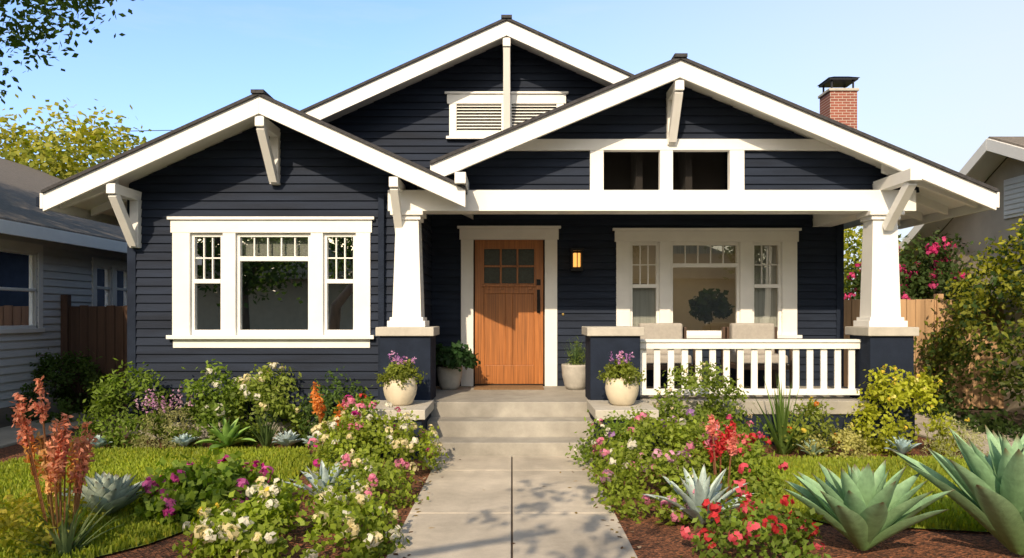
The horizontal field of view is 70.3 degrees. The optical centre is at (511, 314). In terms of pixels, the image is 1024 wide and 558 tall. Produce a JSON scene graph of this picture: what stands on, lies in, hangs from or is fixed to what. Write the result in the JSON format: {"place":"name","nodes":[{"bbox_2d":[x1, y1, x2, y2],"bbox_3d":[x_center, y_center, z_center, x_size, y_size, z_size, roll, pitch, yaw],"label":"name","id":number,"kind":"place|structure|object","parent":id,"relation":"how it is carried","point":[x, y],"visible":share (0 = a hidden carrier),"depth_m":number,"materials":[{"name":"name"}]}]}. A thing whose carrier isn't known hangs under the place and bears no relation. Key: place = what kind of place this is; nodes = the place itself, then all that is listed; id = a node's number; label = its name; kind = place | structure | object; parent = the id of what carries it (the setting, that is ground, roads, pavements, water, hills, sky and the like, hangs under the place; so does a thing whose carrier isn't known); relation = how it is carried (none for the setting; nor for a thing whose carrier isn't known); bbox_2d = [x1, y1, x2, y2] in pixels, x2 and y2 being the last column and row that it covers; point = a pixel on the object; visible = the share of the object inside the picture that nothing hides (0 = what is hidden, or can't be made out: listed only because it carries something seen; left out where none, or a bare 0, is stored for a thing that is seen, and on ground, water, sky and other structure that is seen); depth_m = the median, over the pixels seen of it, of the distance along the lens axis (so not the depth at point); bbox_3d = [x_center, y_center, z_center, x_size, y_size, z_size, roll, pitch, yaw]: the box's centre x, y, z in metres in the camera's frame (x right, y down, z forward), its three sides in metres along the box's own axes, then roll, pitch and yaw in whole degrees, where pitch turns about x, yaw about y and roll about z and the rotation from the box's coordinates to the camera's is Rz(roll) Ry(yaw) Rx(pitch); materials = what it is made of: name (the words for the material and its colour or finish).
{"place":"outdoors","nodes":[
{"label":"outdoors","id":0,"kind":"place"},
{"bbox_2d":[0,233,126,407],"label":"neighbour wall","id":1,"kind":"structure","parent":0,"point":[67,270],"depth_m":10.59,"materials":[{"name":"grey wood"}]},
{"bbox_2d":[0,219,126,333],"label":"house trim","id":2,"kind":"structure","parent":1,"relation":"attached to","point":[7,227],"depth_m":10.29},
{"bbox_2d":[0,251,125,325],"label":"neighboring house windows","id":3,"kind":"structure","parent":2,"relation":"in","point":[15,272],"depth_m":10.03,"materials":[{"name":"blue glass"}]},
{"bbox_2d":[0,158,126,242],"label":"neighbour roof","id":4,"kind":"structure","parent":1,"relation":"on","point":[22,186],"depth_m":11.83,"materials":[{"name":"grey"}]},
{"bbox_2d":[4,130,171,149],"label":"power cables","id":5,"kind":"object","parent":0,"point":[122,131],"visible":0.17,"depth_m":29.99,"materials":[{"name":"black plastic"}]},
{"bbox_2d":[3,469,304,557],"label":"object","id":6,"kind":"structure","parent":0,"point":[138,543],"depth_m":4.57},
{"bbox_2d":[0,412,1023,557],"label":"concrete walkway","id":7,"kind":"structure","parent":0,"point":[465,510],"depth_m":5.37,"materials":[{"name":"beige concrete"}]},
{"bbox_2d":[511,457,512,557],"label":"walkway joint","id":8,"kind":"object","parent":7,"relation":"in","point":[511,507],"visible":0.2,"depth_m":5.52,"materials":[{"name":"grey concrete"}]},
{"bbox_2d":[0,437,1023,557],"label":"mulch bed","id":9,"kind":"object","parent":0,"point":[659,540],"depth_m":4.75,"materials":[{"name":"brown soil"}]},
{"bbox_2d":[0,445,988,557],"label":"lawn grass","id":10,"kind":"structure","parent":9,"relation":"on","point":[283,461],"depth_m":6.38,"materials":[{"name":"green plant"}]},
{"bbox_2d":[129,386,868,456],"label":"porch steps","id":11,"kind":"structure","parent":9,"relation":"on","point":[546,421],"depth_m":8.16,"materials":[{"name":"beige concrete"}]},
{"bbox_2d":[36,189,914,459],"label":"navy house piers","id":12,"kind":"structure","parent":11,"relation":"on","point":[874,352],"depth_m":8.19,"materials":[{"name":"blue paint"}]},
{"bbox_2d":[474,385,543,389],"bbox_3d":[-0.040,0.973,9.715,0.920,0.015,0.470,0,0,0],"label":"threshold","id":13,"kind":"object","parent":11,"relation":"on","point":[508,387],"depth_m":9.63,"materials":[{"name":"brown wood"}]},
{"bbox_2d":[437,363,584,389],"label":"plant pots","id":14,"kind":"object","parent":11,"relation":"on","point":[573,376],"visible":0.81,"depth_m":9.41,"materials":[{"name":"white ceramic"}]},
{"bbox_2d":[646,327,791,387],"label":"patio chairs","id":15,"kind":"object","parent":11,"relation":"on","point":[725,335],"visible":0.09,"depth_m":8.94,"materials":[{"name":"wood"}]},
{"bbox_2d":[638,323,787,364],"bbox_3d":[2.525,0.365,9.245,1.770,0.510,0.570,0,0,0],"label":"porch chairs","id":16,"kind":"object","parent":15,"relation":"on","point":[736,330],"visible":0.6,"depth_m":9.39,"materials":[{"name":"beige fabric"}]},
{"bbox_2d":[58,417,1023,555],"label":"agave plants","id":17,"kind":"object","parent":9,"relation":"on","point":[866,508],"visible":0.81,"depth_m":4.41,"materials":[{"name":"green plant"}]},
{"bbox_2d":[0,398,1023,448],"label":"ground","id":18,"kind":"structure","parent":0,"point":[4,422],"depth_m":10.67,"materials":[{"name":"soil"}]},
{"bbox_2d":[61,295,220,412],"bbox_3d":[-5.475,0.590,10.895,2.550,1.780,0.110,0,0,0],"label":"dark fence","id":19,"kind":"object","parent":18,"relation":"on","point":[98,331],"visible":0.22,"depth_m":10.89,"materials":[{"name":"brown wood"}]},
{"bbox_2d":[0,0,1023,557],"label":"garden plant foliage","id":20,"kind":"object","parent":18,"relation":"on","point":[240,502],"visible":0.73,"depth_m":7.36,"materials":[{"name":"green plant"}]},
{"bbox_2d":[40,20,999,394],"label":"white house trim","id":21,"kind":"structure","parent":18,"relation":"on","point":[884,210],"depth_m":8.44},
{"bbox_2d":[242,107,555,383],"bbox_3d":[0.070,-0.920,11.025,8.940,4.200,4.750,0,0,0],"label":"dark interior","id":22,"kind":"object","parent":21,"relation":"attached to","point":[274,295],"visible":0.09,"depth_m":11.75,"materials":[{"name":"black glass"}]},
{"bbox_2d":[242,237,775,326],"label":"window panes","id":23,"kind":"structure","parent":22,"relation":"attached to","point":[644,305],"depth_m":10.12,"materials":[{"name":"clear glass"}]},
{"bbox_2d":[475,240,542,383],"bbox_3d":[-0.040,-0.037,10.020,0.940,1.985,0.080,0,0,0],"label":"front door","id":24,"kind":"structure","parent":21,"relation":"in","point":[508,333],"depth_m":10.02,"materials":[{"name":"orange wood"}]},
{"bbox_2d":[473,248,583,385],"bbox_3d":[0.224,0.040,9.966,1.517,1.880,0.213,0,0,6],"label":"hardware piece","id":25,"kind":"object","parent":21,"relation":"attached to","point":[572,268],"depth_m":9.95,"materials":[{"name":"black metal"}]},
{"bbox_2d":[573,253,579,266],"bbox_3d":[0.880,-0.743,9.885,0.090,0.185,0.090,0,0,0],"label":"lantern glass","id":26,"kind":"object","parent":25,"relation":"in","point":[574,259],"visible":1,"depth_m":9.84,"materials":[{"name":"yellow glass"}]},
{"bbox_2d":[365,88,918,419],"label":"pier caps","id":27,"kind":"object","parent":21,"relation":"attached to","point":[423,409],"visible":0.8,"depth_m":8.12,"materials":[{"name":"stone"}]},
{"bbox_2d":[383,376,638,405],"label":"flower pots","id":28,"kind":"object","parent":27,"relation":"on","point":[619,392],"visible":0.76,"depth_m":7.60,"materials":[{"name":"beige ceramic"}]},
{"bbox_2d":[604,152,724,189],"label":"attic windows","id":29,"kind":"structure","parent":21,"relation":"on","point":[640,170],"depth_m":9.20,"materials":[{"name":"black glass"}]},
{"bbox_2d":[844,294,1003,407],"bbox_3d":[6.170,0.580,11.250,3.260,1.800,0.100,0,0,0],"label":"cedar fence","id":30,"kind":"object","parent":18,"relation":"on","point":[917,312],"visible":0.29,"depth_m":11.24,"materials":[{"name":"brown wood"}]},
{"bbox_2d":[916,157,1023,413],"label":"neighbour wall","id":31,"kind":"structure","parent":18,"relation":"on","point":[977,228],"depth_m":11.46,"materials":[{"name":"beige paint"}]},
{"bbox_2d":[898,139,1023,277],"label":"neighbour house trim","id":32,"kind":"structure","parent":31,"relation":"attached to","point":[985,160],"depth_m":11.15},
{"bbox_2d":[922,136,1023,252],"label":"neighbour roof","id":33,"kind":"structure","parent":31,"relation":"on","point":[1018,141],"depth_m":10.73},
{"bbox_2d":[0,0,1023,299],"label":"sky","id":34,"kind":"structure","parent":0,"point":[938,79],"materials":[{"name":"blue"}]},
{"bbox_2d":[129,43,918,421],"bbox_3d":[0.125,-1.245,9.238,9.250,5.010,1.524,0,0,0],"label":"house siding","id":35,"kind":"object","parent":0,"point":[227,177],"depth_m":8.54,"materials":[{"name":"blue wood"}]},
{"bbox_2d":[41,15,997,214],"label":"house roof","id":36,"kind":"structure","parent":35,"relation":"on","point":[263,93],"depth_m":7.97,"materials":[{"name":"grey"}]},
{"bbox_2d":[820,91,856,128],"bbox_3d":[4.630,-2.295,10.325,0.380,1.650,0.350,0,0,0],"label":"chimney","id":37,"kind":"object","parent":36,"relation":"on","point":[840,106],"visible":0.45,"depth_m":10.15,"materials":[{"name":"red brick"}]},
{"bbox_2d":[633,246,776,330],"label":"interior walls","id":38,"kind":"structure","parent":0,"point":[689,283],"depth_m":13.40,"materials":[{"name":"beige paint"}]},
{"bbox_2d":[818,76,859,92],"bbox_3d":[4.630,-3.255,10.325,0.440,0.190,0.400,0,0,0],"label":"chimney cap","id":39,"kind":"object","parent":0,"point":[838,82],"visible":0.83,"depth_m":10.23,"materials":[{"name":"black metal"}]},
{"bbox_2d":[776,459,986,531],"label":"lawn","id":40,"kind":"structure","parent":0,"point":[909,527],"depth_m":4.95,"materials":[{"name":"green plant"}]}
]}

